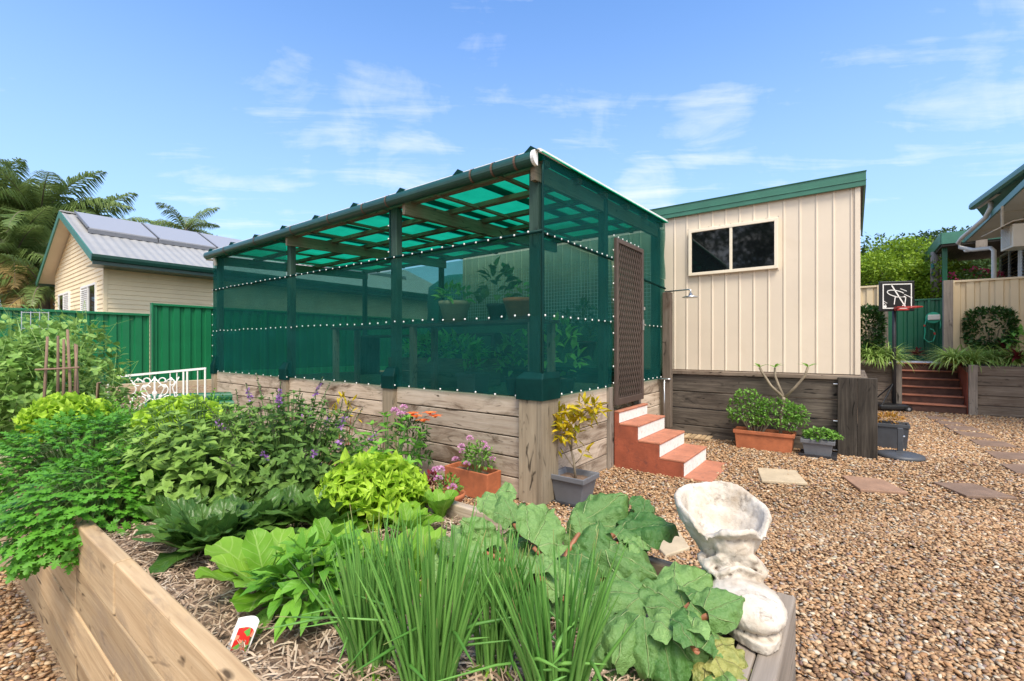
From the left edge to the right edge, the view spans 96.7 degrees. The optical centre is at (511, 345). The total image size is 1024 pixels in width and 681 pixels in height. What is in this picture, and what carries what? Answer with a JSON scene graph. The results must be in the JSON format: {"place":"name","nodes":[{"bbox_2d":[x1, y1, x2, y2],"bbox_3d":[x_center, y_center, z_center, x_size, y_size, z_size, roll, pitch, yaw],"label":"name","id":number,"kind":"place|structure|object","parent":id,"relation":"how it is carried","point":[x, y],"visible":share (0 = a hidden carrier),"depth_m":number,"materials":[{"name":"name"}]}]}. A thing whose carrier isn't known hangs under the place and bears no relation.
{"place":"outdoors","nodes":[
{"label":"outdoors","id":0,"kind":"place"},
{"bbox_2d":[0,384,1023,680],"bbox_3d":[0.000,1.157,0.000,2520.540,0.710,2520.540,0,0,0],"label":"ground","id":1,"kind":"structure","parent":0,"point":[48,650],"depth_m":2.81,"materials":[{"name":"brown gravel"}]},
{"bbox_2d":[0,253,54,308],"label":"palm tree","id":2,"kind":"object","parent":1,"relation":"on","point":[43,295],"visible":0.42,"depth_m":14.48,"materials":[{"name":"green plant"}]},
{"bbox_2d":[0,205,56,309],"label":"palm tree","id":3,"kind":"object","parent":1,"relation":"on","point":[33,253],"visible":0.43,"depth_m":15.34,"materials":[{"name":"green plant"}]},
{"bbox_2d":[0,157,69,206],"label":"palm tree","id":4,"kind":"object","parent":1,"relation":"on","point":[11,166],"visible":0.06,"depth_m":17.77,"materials":[{"name":"green plant"}]},
{"bbox_2d":[0,164,135,304],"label":"palm tree","id":5,"kind":"object","parent":1,"relation":"on","point":[14,201],"visible":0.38,"depth_m":16.75,"materials":[{"name":"green plant"}]},
{"bbox_2d":[0,405,140,567],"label":"raised garden bed","id":6,"kind":"object","parent":1,"relation":"on","point":[3,539],"visible":0.07,"depth_m":3.08,"materials":[{"name":"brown wood"}]},
{"bbox_2d":[0,311,79,452],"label":"pea vine","id":7,"kind":"object","parent":6,"relation":"on","point":[17,366],"visible":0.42,"depth_m":3.51,"materials":[{"name":"green plant"}]},
{"bbox_2d":[0,301,107,417],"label":"pea vine","id":8,"kind":"object","parent":6,"relation":"on","point":[3,323],"visible":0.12,"depth_m":4.84,"materials":[{"name":"green plant"}]},
{"bbox_2d":[35,329,100,449],"bbox_3d":[-3.234,0.377,3.333,0.384,0.987,0.168,0,0,0],"label":"stick trellis","id":9,"kind":"object","parent":6,"relation":"on","point":[76,375],"visible":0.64,"depth_m":3.32,"materials":[{"name":"brown wood"}]},
{"bbox_2d":[0,316,143,443],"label":"pea vine","id":10,"kind":"object","parent":6,"relation":"on","point":[87,389],"visible":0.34,"depth_m":3.77,"materials":[{"name":"green plant"}]},
{"bbox_2d":[0,296,146,430],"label":"pea vine","id":11,"kind":"object","parent":6,"relation":"on","point":[90,337],"visible":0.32,"depth_m":4.58,"materials":[{"name":"green plant"}]},
{"bbox_2d":[107,367,205,406],"bbox_3d":[-5.013,0.806,6.449,1.195,0.984,0.035,0,0,-15],"label":"iron panel","id":12,"kind":"object","parent":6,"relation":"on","point":[154,393],"visible":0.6,"depth_m":6.47,"materials":[{"name":"white paint"}]},
{"bbox_2d":[0,307,149,383],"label":"boundary fence","id":13,"kind":"object","parent":1,"relation":"on","point":[132,335],"visible":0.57,"depth_m":9.53,"materials":[{"name":"green metal"}]},
{"bbox_2d":[13,182,153,305],"bbox_3d":[-18.555,-2.737,19.540,6.142,7.682,6.415,0,0,0],"label":"palm tree","id":14,"kind":"object","parent":1,"relation":"on","point":[118,197],"visible":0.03,"depth_m":19.72,"materials":[{"name":"green plant"}]},
{"bbox_2d":[101,379,210,389],"bbox_3d":[-7.014,0.880,10.470,0.140,0.200,4.700,0,0,37],"label":"edging sleeper","id":15,"kind":"object","parent":1,"relation":"on","point":[190,382],"visible":0.04,"depth_m":9.82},
{"bbox_2d":[149,202,219,234],"bbox_3d":[-24.456,-4.737,34.061,4.485,11.678,5.496,0,0,-32],"label":"palm tree","id":16,"kind":"object","parent":1,"relation":"on","point":[195,227],"visible":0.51,"depth_m":33.63,"materials":[{"name":"green plant"}]},
{"bbox_2d":[145,392,234,408],"bbox_3d":[-5.807,1.014,8.354,1.400,0.306,0.490,0,0,-15],"label":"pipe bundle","id":17,"kind":"object","parent":1,"relation":"on","point":[227,396],"visible":0.08,"depth_m":8.30,"materials":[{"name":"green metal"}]},
{"bbox_2d":[35,210,430,381],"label":"cottage","id":18,"kind":"structure","parent":1,"relation":"on","point":[97,263],"depth_m":11.82,"materials":[{"name":"beige wood"}]},
{"bbox_2d":[80,282,97,310],"bbox_3d":[-10.568,-0.810,11.360,1.550,1.420,0.050,0,0,37],"label":"window","id":19,"kind":"structure","parent":18,"relation":"in","point":[88,293],"depth_m":11.29,"materials":[{"name":"white paint"}]},
{"bbox_2d":[150,303,426,381],"bbox_3d":[-3.917,-0.047,15.211,0.120,1.774,13.200,0,0,37],"label":"boundary fence","id":20,"kind":"object","parent":1,"relation":"on","point":[180,337],"visible":0.12,"depth_m":10.42,"materials":[{"name":"green metal"}]},
{"bbox_2d":[15,451,795,680],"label":"raised garden bed","id":21,"kind":"object","parent":1,"relation":"on","point":[108,608],"visible":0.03,"depth_m":1.48,"materials":[{"name":"brown wood"}]},
{"bbox_2d":[11,391,117,441],"bbox_3d":[-3.018,0.493,3.109,0.544,0.368,0.504,0,0,-30],"label":"frilly lettuce","id":22,"kind":"object","parent":21,"relation":"on","point":[48,406],"visible":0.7,"depth_m":3.00,"materials":[{"name":"green plant"}]},
{"bbox_2d":[0,442,176,583],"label":"parsley plant","id":23,"kind":"object","parent":21,"relation":"on","point":[82,502],"visible":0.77,"depth_m":1.92,"materials":[{"name":"green plant"}]},
{"bbox_2d":[0,409,178,529],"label":"parsley plant","id":24,"kind":"object","parent":21,"relation":"on","point":[7,480],"visible":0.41,"depth_m":2.57,"materials":[{"name":"green plant"}]},
{"bbox_2d":[71,391,148,441],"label":"carrot plant","id":25,"kind":"object","parent":21,"relation":"on","point":[131,405],"visible":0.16,"depth_m":3.22,"materials":[{"name":"green plant"}]},
{"bbox_2d":[129,393,222,445],"bbox_3d":[-2.186,0.485,2.992,0.518,0.349,0.530,0,0,44],"label":"frilly lettuce","id":26,"kind":"object","parent":21,"relation":"on","point":[179,403],"visible":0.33,"depth_m":2.90,"materials":[{"name":"green plant"}]},
{"bbox_2d":[85,394,291,516],"bbox_3d":[-1.612,0.580,2.357,0.906,0.646,0.776,0,0,0],"label":"basil bush","id":27,"kind":"object","parent":21,"relation":"on","point":[190,469],"visible":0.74,"depth_m":2.17,"materials":[{"name":"green plant"}]},
{"bbox_2d":[132,489,246,536],"bbox_3d":[-1.406,0.735,1.980,0.366,0.160,0.462,0,0,0],"label":"spinach plant","id":28,"kind":"object","parent":21,"relation":"on","point":[159,510],"visible":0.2,"depth_m":1.97,"materials":[{"name":"green plant"}]},
{"bbox_2d":[132,497,258,555],"bbox_3d":[-1.221,0.719,1.787,0.389,0.202,0.436,0,0,0],"label":"spinach plant","id":29,"kind":"object","parent":21,"relation":"on","point":[175,520],"visible":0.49,"depth_m":1.74,"materials":[{"name":"green plant"}]},
{"bbox_2d":[146,496,277,575],"bbox_3d":[-1.203,0.727,1.774,0.390,0.180,0.421,0,0,17],"label":"spinach plant","id":30,"kind":"object","parent":21,"relation":"on","point":[163,562],"visible":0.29,"depth_m":1.75,"materials":[{"name":"green plant"}]},
{"bbox_2d":[167,498,279,551],"bbox_3d":[-1.131,0.721,1.763,0.364,0.192,0.417,0,0,0],"label":"spinach plant","id":31,"kind":"object","parent":21,"relation":"on","point":[231,520],"visible":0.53,"depth_m":1.75,"materials":[{"name":"green plant"}]},
{"bbox_2d":[227,616,273,658],"bbox_3d":[-0.692,0.776,1.214,0.125,0.081,0.062,0,0,14],"label":"plant tag","id":32,"kind":"object","parent":21,"relation":"on","point":[245,628],"visible":0.89,"depth_m":1.22,"materials":[{"name":"white paint"}]},
{"bbox_2d":[194,527,329,611],"bbox_3d":[-0.776,0.721,1.487,0.450,0.192,0.481,0,0,-24],"label":"cos lettuce","id":33,"kind":"object","parent":21,"relation":"on","point":[228,554],"visible":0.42,"depth_m":1.52,"materials":[{"name":"green plant"}]},
{"bbox_2d":[225,488,302,536],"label":"spinach plant","id":34,"kind":"object","parent":21,"relation":"on","point":[273,502],"visible":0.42,"depth_m":1.96,"materials":[{"name":"green plant"}]},
{"bbox_2d":[236,484,321,537],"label":"spinach plant","id":35,"kind":"object","parent":21,"relation":"on","point":[289,491],"visible":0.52,"depth_m":1.99,"materials":[{"name":"green plant"}]},
{"bbox_2d":[203,373,382,502],"bbox_3d":[-1.229,0.515,2.504,0.910,0.747,0.871,0,0,32],"label":"flowering basil","id":36,"kind":"object","parent":21,"relation":"on","point":[303,471],"visible":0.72,"depth_m":2.35,"materials":[{"name":"green plant"}]},
{"bbox_2d":[239,525,375,642],"bbox_3d":[-0.593,0.709,1.366,0.398,0.326,0.389,0,0,0],"label":"chilli plant","id":37,"kind":"object","parent":21,"relation":"on","point":[293,587],"visible":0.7,"depth_m":1.29,"materials":[{"name":"green plant"}]},
{"bbox_2d":[265,485,359,533],"bbox_3d":[-0.824,0.727,1.966,0.395,0.183,0.469,0,0,0],"label":"spinach plant","id":38,"kind":"object","parent":21,"relation":"on","point":[324,507],"visible":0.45,"depth_m":1.93,"materials":[{"name":"green plant"}]},
{"bbox_2d":[298,515,376,549],"bbox_3d":[-0.686,0.743,1.763,0.331,0.143,0.351,0,0,-27],"label":"cos lettuce","id":39,"kind":"object","parent":21,"relation":"on","point":[324,525],"visible":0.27,"depth_m":1.82,"materials":[{"name":"green plant"}]},
{"bbox_2d":[263,506,420,680],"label":"spring onion clump","id":40,"kind":"object","parent":21,"relation":"on","point":[363,640],"visible":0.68,"depth_m":1.12,"materials":[{"name":"green plant"}]},
{"bbox_2d":[302,528,399,584],"bbox_3d":[-0.523,0.741,1.598,0.335,0.152,0.382,0,0,-39],"label":"cos lettuce","id":41,"kind":"object","parent":21,"relation":"on","point":[369,540],"visible":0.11,"depth_m":1.65,"materials":[{"name":"green plant"}]},
{"bbox_2d":[316,529,420,591],"bbox_3d":[-0.411,0.732,1.516,0.390,0.175,0.418,0,0,-34],"label":"cos lettuce","id":42,"kind":"object","parent":21,"relation":"on","point":[414,540],"visible":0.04,"depth_m":1.60,"materials":[{"name":"green plant"}]},
{"bbox_2d":[314,446,430,534],"bbox_3d":[-0.645,0.689,2.169,0.561,0.410,0.591,0,0,0],"label":"frilly lettuce","id":43,"kind":"object","parent":21,"relation":"on","point":[377,484],"visible":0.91,"depth_m":2.03,"materials":[{"name":"green plant"}]},
{"bbox_2d":[351,412,426,471],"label":"leafy shoot","id":44,"kind":"object","parent":21,"relation":"on","point":[402,440],"visible":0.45,"depth_m":2.36,"materials":[{"name":"green plant"}]},
{"bbox_2d":[366,524,448,608],"bbox_3d":[-0.327,0.745,1.586,0.342,0.140,0.400,0,0,-36],"label":"cos lettuce","id":45,"kind":"object","parent":21,"relation":"on","point":[435,535],"visible":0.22,"depth_m":1.67,"materials":[{"name":"green plant"}]},
{"bbox_2d":[382,501,443,531],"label":"cos lettuce","id":46,"kind":"object","parent":21,"relation":"on","point":[406,507],"visible":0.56,"depth_m":1.98,"materials":[{"name":"green plant"}]},
{"bbox_2d":[97,490,735,680],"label":"straw mulch","id":47,"kind":"object","parent":21,"relation":"on","point":[267,668],"visible":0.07,"depth_m":1.25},
{"bbox_2d":[330,498,520,680],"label":"spring onion clump","id":48,"kind":"object","parent":21,"relation":"on","point":[437,634],"visible":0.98,"depth_m":1.03,"materials":[{"name":"green plant"}]},
{"bbox_2d":[425,488,458,517],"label":"cos lettuce","id":49,"kind":"object","parent":21,"relation":"on","point":[440,502],"visible":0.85,"depth_m":2.13,"materials":[{"name":"green plant"}]},
{"bbox_2d":[455,508,540,680],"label":"spring onion clump","id":50,"kind":"object","parent":21,"relation":"on","point":[495,631],"visible":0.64,"depth_m":1.12,"materials":[{"name":"green plant"}]},
{"bbox_2d":[438,520,635,680],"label":"spring onion clump","id":51,"kind":"object","parent":21,"relation":"on","point":[579,665],"visible":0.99,"depth_m":1.01,"materials":[{"name":"green plant"}]},
{"bbox_2d":[435,481,678,634],"bbox_3d":[0.070,0.770,1.554,1.047,0.481,0.662,0,0,0],"label":"rhubarb plant","id":52,"kind":"object","parent":21,"relation":"on","point":[641,526],"visible":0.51,"depth_m":1.51,"materials":[{"name":"green plant"}]},
{"bbox_2d":[569,561,744,680],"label":"rhubarb plant","id":53,"kind":"object","parent":21,"relation":"on","point":[690,611],"visible":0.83,"depth_m":1.12,"materials":[{"name":"green plant"}]},
{"bbox_2d":[691,633,752,680],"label":"leaf","id":54,"kind":"object","parent":21,"relation":"on","point":[733,662],"visible":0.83,"depth_m":1.06,"materials":[{"name":"yellow plant"}]},
{"bbox_2d":[674,480,787,655],"bbox_3d":[0.647,0.608,1.337,0.280,0.292,0.486,0,0,8],"label":"boot planter","id":55,"kind":"object","parent":21,"relation":"on","point":[727,525],"visible":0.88,"depth_m":1.30,"materials":[{"name":"stone"}]},
{"bbox_2d":[389,404,440,466],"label":"flowering shrub","id":56,"kind":"object","parent":1,"relation":"on","point":[395,409],"visible":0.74,"depth_m":4.91,"materials":[{"name":"green plant"}]},
{"bbox_2d":[203,146,668,504],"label":"shade house","id":57,"kind":"structure","parent":1,"relation":"on","point":[555,215],"depth_m":5.53,"materials":[{"name":"green fabric"}]},
{"bbox_2d":[614,237,645,405],"bbox_3d":[1.528,-0.290,5.809,0.088,2.020,0.880,0,0,37],"label":"door","id":58,"kind":"structure","parent":57,"relation":"in","point":[629,308],"depth_m":5.79,"materials":[{"name":"brown wood"}]},
{"bbox_2d":[431,465,465,501],"bbox_3d":[-0.572,1.284,4.035,0.339,0.432,0.291,0,0,37],"label":"terracotta pot","id":59,"kind":"object","parent":1,"relation":"on","point":[460,497],"visible":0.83,"depth_m":4.03,"materials":[{"name":"green plant"}]},
{"bbox_2d":[445,435,500,497],"bbox_3d":[-0.399,1.206,4.605,0.604,0.589,0.330,0,0,37],"label":"terracotta pot","id":60,"kind":"object","parent":1,"relation":"on","point":[475,480],"visible":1,"depth_m":4.52,"materials":[{"name":"ceramic"}]},
{"bbox_2d":[551,392,612,507],"bbox_3d":[0.597,0.962,4.381,0.759,1.076,0.404,0,0,37],"label":"croton pot","id":61,"kind":"object","parent":1,"relation":"on","point":[573,486],"visible":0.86,"depth_m":4.32,"materials":[{"name":"grey plastic"}]},
{"bbox_2d":[614,403,727,481],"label":"steps","id":62,"kind":"structure","parent":1,"relation":"on","point":[644,441],"depth_m":5.40,"materials":[{"name":"ceramic"}]},
{"bbox_2d":[658,532,689,557],"bbox_3d":[1.192,1.491,3.410,0.275,0.032,0.399,0,0,0],"label":"stepping stone","id":63,"kind":"object","parent":1,"relation":"on","point":[678,545],"visible":0.64,"depth_m":3.33,"materials":[{"name":"beige stone"}]},
{"bbox_2d":[658,289,698,427],"bbox_3d":[2.455,0.204,6.701,0.230,2.051,0.610,0,0,-37],"label":"shower post","id":64,"kind":"object","parent":1,"relation":"on","point":[667,354],"visible":0.96,"depth_m":6.80,"materials":[{"name":"metal"}]},
{"bbox_2d":[611,368,877,460],"bbox_3d":[2.713,0.942,9.112,7.080,1.107,3.416,0,0,37],"label":"sleeper base","id":65,"kind":"object","parent":1,"relation":"on","point":[717,424],"visible":0.55,"depth_m":6.25,"materials":[{"name":"wood"}]},
{"bbox_2d":[463,170,866,374],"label":"garden shed","id":66,"kind":"structure","parent":65,"relation":"on","point":[770,276],"depth_m":6.53,"materials":[{"name":"beige metal"}]},
{"bbox_2d":[688,217,777,275],"bbox_3d":[3.268,-1.448,6.789,1.220,0.715,0.060,0,0,37],"label":"window","id":67,"kind":"structure","parent":66,"relation":"in","point":[751,245],"depth_m":6.75,"materials":[{"name":"white glass"}]},
{"bbox_2d":[726,363,815,452],"bbox_3d":[3.505,0.817,6.169,1.102,1.186,0.444,0,0,36],"label":"terracotta trough","id":68,"kind":"object","parent":1,"relation":"on","point":[765,438],"visible":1,"depth_m":6.13,"materials":[{"name":"ceramic"}]},
{"bbox_2d":[757,468,806,485],"bbox_3d":[2.936,1.434,5.001,0.427,0.032,0.570,0,0,20],"label":"stepping stone","id":69,"kind":"object","parent":1,"relation":"on","point":[769,475],"visible":0.96,"depth_m":4.93,"materials":[{"name":"beige stone"}]},
{"bbox_2d":[722,364,901,406],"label":"retaining wall","id":70,"kind":"structure","parent":1,"relation":"on","point":[883,376],"depth_m":10.78,"materials":[{"name":"grey wood"}]},
{"bbox_2d":[798,426,845,460],"bbox_3d":[3.933,1.218,5.775,0.485,0.384,0.364,0,0,37],"label":"grey planter","id":71,"kind":"object","parent":1,"relation":"on","point":[816,445],"visible":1,"depth_m":5.72,"materials":[{"name":"plastic"}]},
{"bbox_2d":[841,475,907,494],"bbox_3d":[3.698,1.427,4.656,0.404,0.032,0.523,0,0,19],"label":"stepping stone","id":72,"kind":"object","parent":1,"relation":"on","point":[868,485],"visible":0.92,"depth_m":4.59,"materials":[{"name":"stone"}]},
{"bbox_2d":[860,232,924,284],"bbox_3d":[22.912,-3.063,29.773,6.752,8.773,7.497,0,0,-32],"label":"tree","id":73,"kind":"object","parent":1,"relation":"on","point":[866,248],"visible":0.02,"depth_m":29.28,"materials":[{"name":"green plant"}]},
{"bbox_2d":[878,411,909,449],"bbox_3d":[5.247,1.154,6.332,0.426,0.512,0.347,0,0,37],"label":"succulent pot","id":74,"kind":"object","parent":1,"relation":"on","point":[887,433],"visible":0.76,"depth_m":6.24,"materials":[{"name":"plastic"}]},
{"bbox_2d":[878,281,922,411],"bbox_3d":[8.787,0.010,10.373,0.770,2.980,0.986,0,0,12],"label":"basketball hoop","id":75,"kind":"object","parent":1,"relation":"on","point":[894,296],"visible":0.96,"depth_m":10.46,"materials":[{"name":"plastic"}]},
{"bbox_2d":[878,428,925,461],"bbox_3d":[4.888,1.225,5.731,0.490,0.370,0.490,0,0,37],"label":"umbrella base","id":76,"kind":"object","parent":1,"relation":"on","point":[899,453],"visible":0.94,"depth_m":5.67,"materials":[{"name":"metal"}]},
{"bbox_2d":[860,234,983,298],"bbox_3d":[17.594,-1.953,20.792,5.553,6.572,5.710,0,0,24],"label":"tree","id":77,"kind":"object","parent":1,"relation":"on","point":[884,261],"visible":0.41,"depth_m":19.70,"materials":[{"name":"green plant"}]},
{"bbox_2d":[860,225,998,281],"bbox_3d":[29.256,-3.648,33.309,12.603,9.934,12.213,0,0,1],"label":"tree","id":78,"kind":"object","parent":1,"relation":"on","point":[925,234],"visible":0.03,"depth_m":30.85,"materials":[{"name":"green plant"}]},
{"bbox_2d":[897,362,967,413],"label":"terrace steps","id":79,"kind":"structure","parent":1,"relation":"on","point":[929,390],"depth_m":10.67,"materials":[{"name":"wood"}]},
{"bbox_2d":[934,482,1016,499],"bbox_3d":[4.482,1.415,4.441,0.423,0.032,0.434,0,0,7],"label":"stepping stone","id":80,"kind":"object","parent":1,"relation":"on","point":[970,490],"visible":0.92,"depth_m":4.37,"materials":[{"name":"beige stone"}]},
{"bbox_2d":[969,439,1016,447],"bbox_3d":[6.825,1.402,6.467,0.409,0.032,0.523,0,0,31],"label":"stepping stone","id":81,"kind":"object","parent":1,"relation":"on","point":[993,444],"visible":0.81,"depth_m":6.45,"materials":[{"name":"stone"}]},
{"bbox_2d":[968,365,1023,417],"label":"retaining wall","id":82,"kind":"structure","parent":1,"relation":"on","point":[995,382],"depth_m":9.66,"materials":[{"name":"grey wood"}]},
{"bbox_2d":[985,451,1023,459],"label":"stepping stone","id":83,"kind":"object","parent":1,"relation":"on","point":[1006,455],"visible":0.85,"depth_m":5.74,"materials":[{"name":"stone"}]},
{"bbox_2d":[0,0,1023,305],"label":"sky","id":84,"kind":"structure","parent":0,"point":[269,114],"materials":[{"name":"blue"}]},
{"bbox_2d":[673,360,1023,396],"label":"terrace","id":85,"kind":"structure","parent":0,"point":[965,367],"depth_m":11.27,"materials":[{"name":"soil"}]},
{"bbox_2d":[860,285,878,362],"bbox_3d":[7.630,-0.562,13.300,4.802,2.024,0.120,0,0,37],"label":"terrace fence","id":86,"kind":"object","parent":85,"relation":"on","point":[869,295],"visible":0.15,"depth_m":11.96,"materials":[{"name":"beige metal"}]},
{"bbox_2d":[860,303,888,351],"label":"hedge bush","id":87,"kind":"object","parent":85,"relation":"on","point":[873,310],"visible":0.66,"depth_m":11.03,"materials":[{"name":"green plant"}]},
{"bbox_2d":[860,344,908,369],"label":"grass clump","id":88,"kind":"object","parent":85,"relation":"on","point":[877,359],"visible":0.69,"depth_m":10.74,"materials":[{"name":"green plant"}]},
{"bbox_2d":[861,342,918,370],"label":"grass clump","id":89,"kind":"object","parent":85,"relation":"on","point":[889,357],"visible":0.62,"depth_m":10.67,"materials":[{"name":"green plant"}]},
{"bbox_2d":[867,258,941,298],"bbox_3d":[17.647,-1.228,19.997,3.467,5.084,3.586,0,0,-33],"label":"tree","id":90,"kind":"object","parent":85,"relation":"on","point":[929,290],"visible":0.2,"depth_m":19.39,"materials":[{"name":"green plant"}]},
{"bbox_2d":[888,298,941,360],"bbox_3d":[12.630,-0.487,13.793,9.602,1.874,0.120,0,0,37],"label":"back fence","id":91,"kind":"object","parent":85,"relation":"on","point":[909,328],"visible":0.27,"depth_m":13.92,"materials":[{"name":"green metal"}]},
{"bbox_2d":[930,251,940,298],"bbox_3d":[17.346,-1.625,18.700,0.426,4.450,0.340,0,0,0],"label":"power pole","id":92,"kind":"object","parent":85,"relation":"on","point":[935,257],"visible":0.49,"depth_m":18.59,"materials":[{"name":"white paint"}]},
{"bbox_2d":[942,280,952,364],"bbox_3d":[10.460,-0.545,10.926,0.170,2.030,0.170,0,0,37],"label":"gate post","id":93,"kind":"object","parent":85,"relation":"on","point":[947,313],"visible":0.81,"depth_m":10.87,"materials":[{"name":"grey wood"}]},
{"bbox_2d":[919,344,987,371],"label":"grass clump","id":94,"kind":"object","parent":85,"relation":"on","point":[950,356],"visible":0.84,"depth_m":10.28,"materials":[{"name":"green plant"}]},
{"bbox_2d":[925,230,1006,280],"bbox_3d":[18.826,-1.907,17.907,3.390,4.720,4.717,0,0,37],"label":"carport","id":95,"kind":"object","parent":85,"relation":"on","point":[945,245],"visible":0.43,"depth_m":17.47,"materials":[{"name":"green metal"}]},
{"bbox_2d":[938,345,1005,373],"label":"grass clump","id":96,"kind":"object","parent":85,"relation":"on","point":[975,356],"visible":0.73,"depth_m":10.03,"materials":[{"name":"green plant"}]},
{"bbox_2d":[940,266,1004,281],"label":"bougainvillea","id":97,"kind":"object","parent":85,"relation":"on","point":[970,270],"visible":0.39,"depth_m":17.45,"materials":[{"name":"green plant"}]},
{"bbox_2d":[953,276,1023,365],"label":"terrace fence","id":98,"kind":"object","parent":85,"relation":"on","point":[1006,292],"visible":0.38,"depth_m":10.66,"materials":[{"name":"beige metal"}]},
{"bbox_2d":[956,164,1023,277],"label":"house","id":99,"kind":"structure","parent":85,"relation":"on","point":[1007,192],"depth_m":13.17,"materials":[{"name":"beige"}]},
{"bbox_2d":[981,206,1023,251],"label":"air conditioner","id":100,"kind":"object","parent":99,"relation":"attached to","point":[1012,236],"visible":1,"depth_m":11.04,"materials":[{"name":"white metal"}]},
{"bbox_2d":[999,250,1019,276],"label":"window","id":101,"kind":"structure","parent":99,"relation":"in","point":[1011,264],"depth_m":17.78,"materials":[{"name":"black glass"}]},
{"bbox_2d":[960,305,1021,351],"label":"hedge bush","id":102,"kind":"object","parent":85,"relation":"on","point":[1013,322],"visible":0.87,"depth_m":10.43,"materials":[{"name":"green plant"}]},
{"bbox_2d":[982,343,1023,366],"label":"grass clump","id":103,"kind":"object","parent":85,"relation":"on","point":[1010,362],"visible":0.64,"depth_m":9.79,"materials":[{"name":"green plant"}]},
{"bbox_3d":[-1.149,0.178,6.124,3.900,0.925,0.455,0,0,37],"label":"plant bench","id":104,"kind":"object","parent":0,"visible":0},
{"bbox_2d":[431,280,475,319],"bbox_3d":[-0.746,-0.573,5.777,0.562,0.567,0.501,0,0,37],"label":"shelf pot","id":105,"kind":"object","parent":104,"relation":"on","point":[449,308],"visible":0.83,"depth_m":5.67,"materials":[{"name":"green plant"}]},
{"bbox_2d":[471,256,522,317],"bbox_3d":[-0.180,-0.682,5.376,0.596,0.785,0.580,0,0,-17],"label":"shelf pot","id":106,"kind":"object","parent":104,"relation":"on","point":[497,310],"visible":0.85,"depth_m":5.35,"materials":[{"name":"green plastic"}]},
{"bbox_2d":[503,279,528,316],"bbox_3d":[0.095,-0.519,5.160,0.401,0.457,0.388,0,0,-16],"label":"shelf pot","id":107,"kind":"object","parent":104,"relation":"on","point":[517,306],"visible":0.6,"depth_m":5.01,"materials":[{"name":"ceramic"}]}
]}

